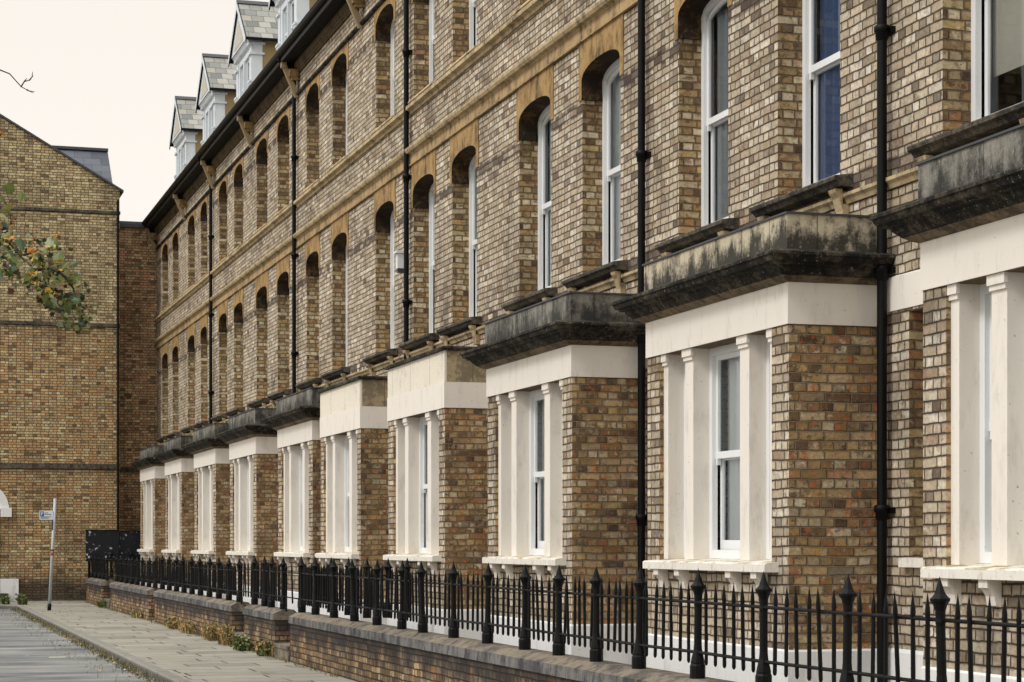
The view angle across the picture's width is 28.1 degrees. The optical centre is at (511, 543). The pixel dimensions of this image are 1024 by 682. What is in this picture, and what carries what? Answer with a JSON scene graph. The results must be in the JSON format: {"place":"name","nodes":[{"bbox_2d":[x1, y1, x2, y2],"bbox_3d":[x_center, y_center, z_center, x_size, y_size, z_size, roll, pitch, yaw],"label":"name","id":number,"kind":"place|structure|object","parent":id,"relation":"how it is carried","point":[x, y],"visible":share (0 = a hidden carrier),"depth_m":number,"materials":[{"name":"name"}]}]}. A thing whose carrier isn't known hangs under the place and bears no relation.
{"place":"outdoors","nodes":[
{"label":"outdoors","id":0,"kind":"place"},
{"bbox_2d":[0,609,153,681],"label":"road","id":1,"kind":"structure","parent":0,"point":[25,655],"depth_m":30.17,"materials":[{"name":"grey asphalt"}]},
{"bbox_2d":[1,607,164,681],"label":"leaf litter","id":2,"kind":"object","parent":1,"relation":"on","point":[104,655],"visible":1,"depth_m":32.88,"materials":[{"name":"brown plant"}]},
{"bbox_2d":[0,604,190,681],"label":"kerb","id":3,"kind":"structure","parent":1,"relation":"on","point":[154,670],"depth_m":31.11,"materials":[{"name":"stone"}]},
{"bbox_2d":[101,598,109,608],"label":"doorstep","id":4,"kind":"object","parent":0,"point":[107,601],"visible":0.21,"depth_m":50.82,"materials":[{"name":"stone"}]},
{"bbox_2d":[0,0,268,221],"label":"sky","id":5,"kind":"structure","parent":0,"point":[109,74],"materials":[{"name":"white"}]},
{"bbox_2d":[10,600,356,681],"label":"pavement","id":6,"kind":"structure","parent":0,"point":[192,657],"depth_m":30.64,"materials":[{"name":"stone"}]},
{"bbox_2d":[0,595,10,603],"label":"weed clump","id":7,"kind":"object","parent":6,"relation":"on","point":[4,600],"visible":1,"depth_m":53.62,"materials":[{"name":"green plant"}]},
{"bbox_2d":[15,593,27,604],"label":"weed clump","id":8,"kind":"object","parent":6,"relation":"on","point":[21,599],"visible":0.97,"depth_m":53.62,"materials":[{"name":"green plant"}]},
{"bbox_2d":[39,498,56,609],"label":"sign pole","id":9,"kind":"object","parent":6,"relation":"on","point":[47,515],"visible":0.96,"depth_m":48.98,"materials":[{"name":"metal"}]},
{"bbox_2d":[86,578,113,603],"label":"garden wall","id":10,"kind":"structure","parent":6,"relation":"on","point":[98,589],"depth_m":53.40,"materials":[{"name":"brick"}]},
{"bbox_2d":[90,555,108,579],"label":"iron railing","id":11,"kind":"object","parent":10,"relation":"on","point":[98,571],"visible":0.99,"depth_m":54.37,"materials":[{"name":"black metal"}]},
{"bbox_2d":[107,555,116,580],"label":"iron gate","id":12,"kind":"structure","parent":10,"relation":"attached to","point":[110,559],"depth_m":51.70,"materials":[{"name":"black metal"}]},
{"bbox_2d":[96,599,106,607],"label":"weed clump","id":13,"kind":"object","parent":6,"relation":"on","point":[100,603],"visible":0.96,"depth_m":51.08,"materials":[{"name":"green plant"}]},
{"bbox_2d":[85,530,139,577],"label":"hoarding","id":14,"kind":"object","parent":6,"relation":"on","point":[99,543],"visible":0.51,"depth_m":56.63,"materials":[{"name":"black paint"}]},
{"bbox_2d":[109,582,159,619],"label":"garden wall","id":15,"kind":"structure","parent":6,"relation":"on","point":[125,597],"depth_m":45.75,"materials":[{"name":"brick"}]},
{"bbox_2d":[115,556,157,587],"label":"iron railing","id":16,"kind":"object","parent":15,"relation":"on","point":[127,570],"visible":0.99,"depth_m":46.11,"materials":[{"name":"black metal"}]},
{"bbox_2d":[129,608,142,618],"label":"weed clump","id":17,"kind":"object","parent":6,"relation":"on","point":[133,612],"visible":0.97,"depth_m":43.95,"materials":[{"name":"plant"}]},
{"bbox_2d":[164,617,179,628],"bbox_3d":[-6.381,1.492,38.538,0.326,0.235,0.766,0,0,-17],"label":"weed clump","id":18,"kind":"object","parent":6,"relation":"on","point":[172,624],"visible":0.95,"depth_m":38.34,"materials":[{"name":"plant"}]},
{"bbox_2d":[179,619,198,634],"bbox_3d":[-5.783,1.481,36.533,0.314,0.259,1.276,0,0,-17],"label":"weed clump","id":19,"kind":"object","parent":6,"relation":"on","point":[188,627],"visible":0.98,"depth_m":36.38,"materials":[{"name":"plant"}]},
{"bbox_2d":[153,589,249,634],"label":"garden wall","id":20,"kind":"structure","parent":6,"relation":"on","point":[193,608],"depth_m":36.03,"materials":[{"name":"brick"}]},
{"bbox_2d":[155,556,160,588],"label":"iron gate","id":21,"kind":"structure","parent":20,"relation":"attached to","point":[157,577],"depth_m":42.52,"materials":[{"name":"black metal"}]},
{"bbox_2d":[160,554,240,601],"bbox_3d":[-5.755,0.579,37.292,0.140,0.721,9.802,0,0,-17],"label":"iron railing","id":22,"kind":"object","parent":20,"relation":"on","point":[193,577],"visible":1,"depth_m":36.63,"materials":[{"name":"black metal"}]},
{"bbox_2d":[240,561,252,603],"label":"iron gate","id":23,"kind":"structure","parent":20,"relation":"attached to","point":[244,592],"depth_m":32.10,"materials":[{"name":"black metal"}]},
{"bbox_2d":[201,622,217,640],"bbox_3d":[-4.982,1.452,33.922,0.309,0.317,1.024,0,0,-17],"label":"weed clump","id":24,"kind":"object","parent":6,"relation":"on","point":[209,634],"visible":0.88,"depth_m":33.81,"materials":[{"name":"plant"}]},
{"bbox_2d":[85,600,339,676],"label":"wall foot grass","id":25,"kind":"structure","parent":6,"relation":"on","point":[195,634],"depth_m":32.14,"materials":[{"name":"plant"}]},
{"bbox_2d":[215,624,234,645],"bbox_3d":[-4.532,1.429,32.401,0.337,0.362,0.971,0,0,-17],"label":"weed clump","id":26,"kind":"object","parent":6,"relation":"on","point":[224,634],"visible":0.96,"depth_m":32.26,"materials":[{"name":"plant"}]},
{"bbox_2d":[229,634,251,650],"bbox_3d":[-4.051,1.482,30.656,0.381,0.260,0.589,0,0,-17],"label":"weed clump","id":27,"kind":"object","parent":6,"relation":"on","point":[240,643],"visible":0.99,"depth_m":30.54,"materials":[{"name":"green plant"}]},
{"bbox_2d":[254,637,273,656],"bbox_3d":[-3.509,1.468,29.145,0.334,0.284,0.462,0,0,-17],"label":"weed clump","id":28,"kind":"object","parent":6,"relation":"on","point":[262,647],"visible":0.94,"depth_m":29.07,"materials":[{"name":"plant"}]},
{"bbox_2d":[243,604,295,655],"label":"garden wall","id":29,"kind":"structure","parent":6,"relation":"on","point":[266,622],"depth_m":29.55,"materials":[{"name":"brick"}]},
{"bbox_2d":[251,556,286,609],"bbox_3d":[-3.588,0.556,30.216,0.128,0.766,2.601,0,0,-17],"label":"iron railing","id":30,"kind":"object","parent":29,"relation":"on","point":[265,590],"visible":1,"depth_m":30.13,"materials":[{"name":"black metal"}]},
{"bbox_2d":[273,643,289,661],"bbox_3d":[-2.943,1.510,28.437,0.555,0.220,1.060,0,0,-17],"label":"doorstep","id":31,"kind":"object","parent":6,"relation":"on","point":[281,650],"visible":0.29,"depth_m":28.35,"materials":[{"name":"stone"}]},
{"bbox_2d":[297,557,370,617],"bbox_3d":[-2.458,0.556,27.842,0.136,0.767,4.501,0,0,-17],"label":"iron railing","id":32,"kind":"object","parent":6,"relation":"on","point":[366,565],"visible":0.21,"depth_m":26.83,"materials":[{"name":"black metal"}]},
{"bbox_2d":[371,558,411,617],"bbox_3d":[-1.542,0.556,25.869,0.570,0.766,0.120,0,0,-17],"label":"iron railing","id":33,"kind":"object","parent":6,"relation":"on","point":[408,567],"visible":0.45,"depth_m":25.84,"materials":[{"name":"black metal"}]},
{"bbox_2d":[288,612,734,681],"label":"garden wall","id":34,"kind":"structure","parent":6,"relation":"on","point":[361,651],"depth_m":20.81,"materials":[{"name":"brick"}]},
{"bbox_2d":[285,563,299,611],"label":"iron gate","id":35,"kind":"structure","parent":34,"relation":"attached to","point":[291,572],"depth_m":28.40,"materials":[{"name":"black metal"}]},
{"bbox_2d":[298,557,358,620],"bbox_3d":[-2.384,0.557,26.203,0.138,0.767,3.481,0,0,-17],"label":"iron railing","id":36,"kind":"object","parent":34,"relation":"on","point":[305,598],"visible":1,"depth_m":26.09,"materials":[{"name":"black metal"}]},
{"bbox_2d":[355,567,374,614],"bbox_3d":[-1.719,0.547,24.079,0.055,0.582,0.970,0,0,-17],"label":"iron railing","id":37,"kind":"object","parent":34,"relation":"on","point":[368,577],"visible":1,"depth_m":24.14,"materials":[{"name":"black metal"}]},
{"bbox_2d":[372,559,1023,681],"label":"iron railing","id":38,"kind":"object","parent":34,"relation":"on","point":[939,599],"visible":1,"depth_m":14.50,"materials":[{"name":"black metal"}]},
{"bbox_2d":[231,632,243,642],"bbox_3d":[-4.039,1.510,32.033,0.555,0.220,1.140,0,0,-17],"label":"doorstep","id":39,"kind":"object","parent":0,"point":[236,633],"visible":0.14,"depth_m":32.01,"materials":[{"name":"stone"}]},
{"bbox_2d":[611,0,895,681],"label":"terraced house","id":40,"kind":"structure","parent":0,"point":[752,304],"depth_m":17.45,"materials":[{"name":"brick"}]},
{"bbox_2d":[701,0,727,226],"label":"sash window","id":41,"kind":"structure","parent":40,"relation":"in","point":[708,123],"depth_m":20.14,"materials":[{"name":"white paint"}]},
{"bbox_2d":[611,211,895,681],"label":"bay window","id":42,"kind":"structure","parent":40,"relation":"in","point":[805,283],"depth_m":16.07,"materials":[{"name":"brick"}]},
{"bbox_2d":[802,0,839,187],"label":"sash window","id":43,"kind":"structure","parent":40,"relation":"in","point":[828,67],"depth_m":17.90,"materials":[{"name":"white paint"}]},
{"bbox_2d":[869,0,1023,681],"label":"terraced house","id":44,"kind":"structure","parent":0,"point":[950,291],"depth_m":13.66,"materials":[{"name":"brick"}]},
{"bbox_2d":[869,123,1023,681],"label":"bay window","id":45,"kind":"structure","parent":44,"relation":"in","point":[966,219],"depth_m":13.26,"materials":[{"name":"brick"}]},
{"bbox_2d":[971,0,1023,121],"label":"sash window","id":46,"kind":"structure","parent":44,"relation":"in","point":[1008,15],"depth_m":15.11,"materials":[{"name":"white paint"}]},
{"label":"ground","id":47,"kind":"structure","parent":0,"visible":0},
{"bbox_2d":[0,69,97,334],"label":"street tree","id":48,"kind":"object","parent":47,"relation":"on","point":[49,299],"visible":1,"depth_m":20.41,"materials":[{"name":"green plant"}]},
{"bbox_2d":[0,114,123,600],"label":"gable building","id":49,"kind":"structure","parent":47,"relation":"on","point":[60,414],"depth_m":57.39,"materials":[{"name":"brown brick"}]},
{"bbox_2d":[120,221,156,583],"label":"link wall","id":50,"kind":"structure","parent":47,"relation":"on","point":[138,350],"depth_m":59.18,"materials":[{"name":"brick"}]},
{"bbox_2d":[130,96,202,587],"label":"terraced house","id":51,"kind":"structure","parent":47,"relation":"on","point":[163,222],"depth_m":55.63,"materials":[{"name":"brick"}]},
{"bbox_2d":[94,550,139,577],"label":"iron railing","id":52,"kind":"object","parent":51,"relation":"attached to","point":[131,554],"visible":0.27,"depth_m":56.52,"materials":[{"name":"black metal"}]},
{"bbox_2d":[130,445,164,587],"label":"bay window","id":53,"kind":"structure","parent":51,"relation":"in","point":[152,471],"depth_m":53.99,"materials":[{"name":"brick"}]},
{"bbox_2d":[153,53,235,592],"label":"terraced house","id":54,"kind":"structure","parent":47,"relation":"on","point":[215,104],"depth_m":50.63,"materials":[{"name":"brick"}]},
{"bbox_2d":[153,435,193,592],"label":"bay window","id":55,"kind":"structure","parent":54,"relation":"in","point":[179,463],"depth_m":48.96,"materials":[{"name":"brick"}]},
{"bbox_2d":[181,0,277,598],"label":"terraced house","id":56,"kind":"structure","parent":47,"relation":"on","point":[225,152],"depth_m":45.68,"materials":[{"name":"brick"}]},
{"bbox_2d":[181,423,229,598],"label":"bay window","id":57,"kind":"structure","parent":56,"relation":"in","point":[211,454],"depth_m":44.12,"materials":[{"name":"brick"}]},
{"bbox_2d":[215,0,316,606],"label":"terraced house","id":58,"kind":"structure","parent":47,"relation":"on","point":[262,106],"depth_m":40.95,"materials":[{"name":"brick"}]},
{"bbox_2d":[215,408,277,606],"bbox_3d":[-5.050,-0.480,40.340,1.046,4.200,3.652,0,0,-17],"label":"bay window","id":59,"kind":"structure","parent":58,"relation":"in","point":[248,438],"depth_m":38.99,"materials":[{"name":"brick"}]},
{"bbox_2d":[261,0,361,611],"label":"terraced house","id":60,"kind":"structure","parent":47,"relation":"on","point":[318,53],"depth_m":35.92,"materials":[{"name":"brick"}]},
{"bbox_2d":[261,387,325,611],"bbox_3d":[-3.479,-0.480,35.184,1.046,4.200,3.632,0,0,-17],"label":"bay window","id":61,"kind":"structure","parent":60,"relation":"in","point":[296,422],"depth_m":34.96,"materials":[{"name":"brick"}]},
{"bbox_2d":[346,243,346,366],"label":"sash window","id":62,"kind":"structure","parent":60,"relation":"in","point":[346,243],"depth_m":35.88,"materials":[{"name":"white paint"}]},
{"bbox_2d":[346,71,346,154],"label":"sash window","id":63,"kind":"structure","parent":60,"relation":"in","point":[346,71],"depth_m":35.88,"materials":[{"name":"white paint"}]},
{"bbox_2d":[315,0,412,624],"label":"terraced house","id":64,"kind":"structure","parent":47,"relation":"on","point":[354,464],"depth_m":32.09,"materials":[{"name":"brick"}]},
{"bbox_2d":[315,376,387,624],"bbox_3d":[-2.341,-0.435,31.699,0.900,4.110,3.010,0,0,-17],"label":"bay window","id":65,"kind":"structure","parent":64,"relation":"in","point":[348,407],"depth_m":30.48,"materials":[{"name":"brick"}]},
{"bbox_2d":[390,210,393,348],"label":"sash window","id":66,"kind":"structure","parent":64,"relation":"in","point":[392,215],"depth_m":32.70,"materials":[{"name":"white paint"}]},
{"bbox_2d":[390,20,393,116],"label":"sash window","id":67,"kind":"structure","parent":64,"relation":"in","point":[392,25],"depth_m":32.69,"materials":[{"name":"white paint"}]},
{"bbox_2d":[393,250,403,272],"bbox_3d":[-1.678,-4.223,30.704,0.188,0.325,0.160,0,0,-17],"label":"wall light","id":68,"kind":"object","parent":64,"relation":"attached to","point":[399,261],"visible":0.86,"depth_m":30.65,"materials":[{"name":"white paint"}]},
{"bbox_2d":[383,0,509,639],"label":"terraced house","id":69,"kind":"structure","parent":47,"relation":"on","point":[457,105],"depth_m":27.56,"materials":[{"name":"brick"}]},
{"bbox_2d":[429,0,433,82],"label":"sash window","id":70,"kind":"structure","parent":69,"relation":"in","point":[431,2],"depth_m":30.36,"materials":[{"name":"white paint"}]},
{"bbox_2d":[429,183,434,332],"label":"sash window","id":71,"kind":"structure","parent":69,"relation":"in","point":[431,193],"depth_m":30.36,"materials":[{"name":"white paint"}]},
{"bbox_2d":[383,346,487,639],"bbox_3d":[-0.965,-0.435,27.184,0.900,4.110,3.130,0,0,-17],"label":"bay window","id":72,"kind":"structure","parent":69,"relation":"in","point":[439,385],"depth_m":25.80,"materials":[{"name":"brick"}]},
{"bbox_2d":[469,154,476,316],"bbox_3d":[-0.369,-4.168,27.758,0.105,2.335,1.220,0,0,-17],"label":"sash window","id":73,"kind":"structure","parent":69,"relation":"in","point":[472,167],"depth_m":28.27,"materials":[{"name":"white paint"}]},
{"bbox_2d":[469,0,476,48],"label":"sash window","id":74,"kind":"structure","parent":69,"relation":"in","point":[472,3],"depth_m":28.26,"materials":[{"name":"white paint"}]},
{"bbox_2d":[460,0,647,664],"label":"terraced house","id":75,"kind":"structure","parent":47,"relation":"on","point":[555,356],"depth_m":22.70,"materials":[{"name":"brick"}]},
{"bbox_2d":[538,105,550,289],"bbox_3d":[0.590,-4.167,24.746,0.184,2.335,1.260,0,0,-17],"label":"sash window","id":76,"kind":"structure","parent":75,"relation":"in","point":[544,208],"depth_m":25.25,"materials":[{"name":"white paint"}]},
{"bbox_2d":[460,291,645,664],"bbox_3d":[0.411,-0.480,22.418,1.046,4.200,3.602,0,0,-17],"label":"bay window","id":77,"kind":"structure","parent":75,"relation":"in","point":[574,347],"depth_m":21.06,"materials":[{"name":"brick"}]},
{"bbox_2d":[602,58,620,264],"bbox_3d":[1.284,-4.167,22.464,0.181,2.335,1.250,0,0,-17],"label":"sash window","id":78,"kind":"structure","parent":75,"relation":"in","point":[612,74],"depth_m":22.98,"materials":[{"name":"white paint"}]}
]}

